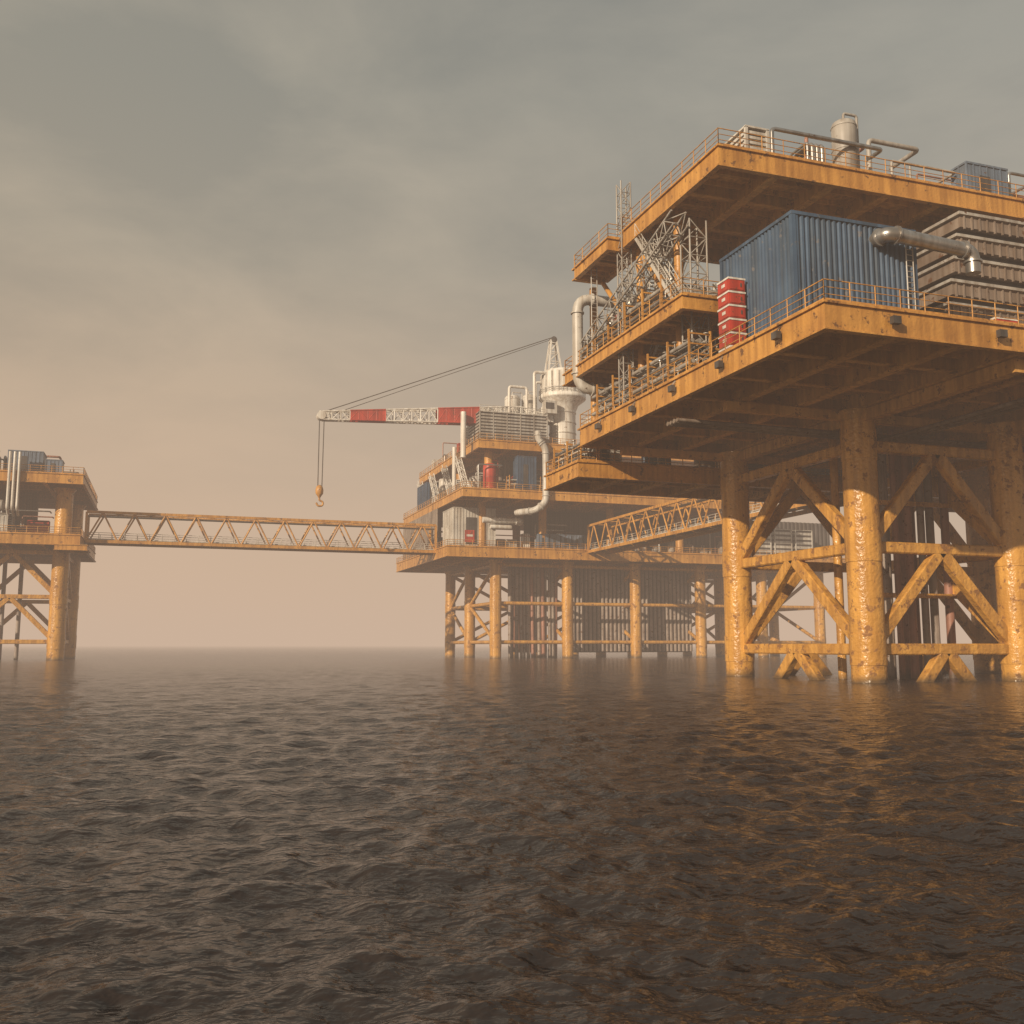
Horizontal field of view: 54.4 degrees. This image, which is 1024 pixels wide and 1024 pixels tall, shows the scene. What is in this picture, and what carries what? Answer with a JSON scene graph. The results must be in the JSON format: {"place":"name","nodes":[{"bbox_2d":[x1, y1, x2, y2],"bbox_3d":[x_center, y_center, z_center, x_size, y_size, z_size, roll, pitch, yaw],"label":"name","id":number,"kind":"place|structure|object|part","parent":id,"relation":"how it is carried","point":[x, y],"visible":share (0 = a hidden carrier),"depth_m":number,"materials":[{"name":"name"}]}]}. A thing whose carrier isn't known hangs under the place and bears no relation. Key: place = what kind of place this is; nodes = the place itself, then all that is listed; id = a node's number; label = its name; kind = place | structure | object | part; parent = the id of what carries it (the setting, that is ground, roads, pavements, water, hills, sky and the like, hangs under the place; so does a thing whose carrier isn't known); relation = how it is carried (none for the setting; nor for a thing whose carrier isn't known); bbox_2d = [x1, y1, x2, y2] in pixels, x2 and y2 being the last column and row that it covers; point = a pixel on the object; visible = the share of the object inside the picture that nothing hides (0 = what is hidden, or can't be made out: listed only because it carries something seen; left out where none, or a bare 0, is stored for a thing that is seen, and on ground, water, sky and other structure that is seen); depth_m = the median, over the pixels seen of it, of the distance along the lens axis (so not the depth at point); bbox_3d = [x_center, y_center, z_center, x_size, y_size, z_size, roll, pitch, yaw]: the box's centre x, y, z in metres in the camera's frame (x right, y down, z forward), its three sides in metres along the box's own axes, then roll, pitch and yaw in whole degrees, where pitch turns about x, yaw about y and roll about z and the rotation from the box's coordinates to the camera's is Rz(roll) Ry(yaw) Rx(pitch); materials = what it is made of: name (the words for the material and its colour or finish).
{"place":"outdoors","nodes":[
{"label":"outdoors","id":0,"kind":"place"},
{"bbox_2d":[0,645,1023,1023],"bbox_3d":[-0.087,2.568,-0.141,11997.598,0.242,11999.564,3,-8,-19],"label":"sea","id":1,"kind":"structure","parent":0,"point":[312,835],"depth_m":13.21,"materials":[{"name":"grey liquid"}]},
{"bbox_2d":[0,450,97,659],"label":"oil platform","id":2,"kind":"structure","parent":1,"relation":"in","point":[31,482],"depth_m":163.81,"materials":[{"name":"metal"}]},
{"bbox_2d":[396,371,844,657],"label":"oil platform","id":3,"kind":"structure","parent":1,"relation":"in","point":[481,484],"depth_m":195.74,"materials":[{"name":"metal"}]},
{"bbox_2d":[84,510,436,554],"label":"steel truss bridge","id":4,"kind":"structure","parent":3,"relation":"attached to","point":[207,544],"depth_m":178.92,"materials":[{"name":"metal"}]},
{"bbox_2d":[315,336,585,506],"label":"pedestal crane","id":5,"kind":"object","parent":3,"relation":"on","point":[559,402],"visible":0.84,"depth_m":184.54,"materials":[{"name":"white metal"}]},
{"bbox_2d":[546,402,553,408],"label":"cab windows","id":6,"kind":"structure","parent":5,"relation":"in","point":[549,405],"depth_m":184.25,"materials":[{"name":"grey glass"}]},
{"bbox_2d":[587,498,842,553],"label":"steel truss bridge","id":7,"kind":"structure","parent":3,"relation":"attached to","point":[701,528],"depth_m":164.13,"materials":[{"name":"metal"}]},
{"bbox_2d":[543,112,1023,682],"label":"oil platform","id":8,"kind":"structure","parent":1,"relation":"in","point":[879,424],"depth_m":70.47,"materials":[{"name":"metal"}]},
{"bbox_2d":[616,180,634,405],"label":"lattice mast","id":9,"kind":"object","parent":8,"relation":"on","point":[622,260],"visible":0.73,"depth_m":76.14,"materials":[{"name":"grey metal"}]},
{"bbox_2d":[581,209,688,354],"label":"loading boom","id":10,"kind":"object","parent":8,"relation":"attached to","point":[639,274],"visible":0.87,"depth_m":73.35,"materials":[{"name":"grey metal"}]},
{"bbox_2d":[679,218,709,362],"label":"lattice mast","id":11,"kind":"object","parent":8,"relation":"on","point":[696,262],"visible":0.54,"depth_m":68.31,"materials":[{"name":"grey metal"}]},
{"bbox_2d":[717,276,746,352],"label":"stacked crates","id":12,"kind":"object","parent":8,"relation":"on","point":[731,311],"visible":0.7,"depth_m":61.94,"materials":[{"name":"metal"}]},
{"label":"doors","id":13,"kind":"part","parent":12,"relation":"part of","materials":[{"name":"red metal"}]},
{"bbox_2d":[719,210,982,337],"bbox_3d":[21.291,-13.570,62.861,12.810,8.670,9.610,3,-8,-19],"label":"corrugated blue module","id":14,"kind":"object","parent":8,"relation":"on","point":[790,253],"visible":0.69,"depth_m":59.52,"materials":[{"name":"metal"}]},
{"bbox_2d":[916,211,1023,323],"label":"louvred cooler stack","id":15,"kind":"object","parent":8,"relation":"on","point":[996,243],"visible":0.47,"depth_m":67.26,"materials":[{"name":"grey metal"}]},
{"bbox_2d":[991,317,1017,322],"bbox_3d":[28.913,-10.531,58.834,1.695,1.620,1.100,3,-8,-19],"label":"pipe","id":16,"kind":"object","parent":8,"relation":"on","point":[1006,319],"visible":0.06,"depth_m":58.41,"materials":[{"name":"white metal"}]},
{"bbox_2d":[0,0,1023,644],"label":"sky","id":17,"kind":"structure","parent":0,"point":[225,225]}
]}

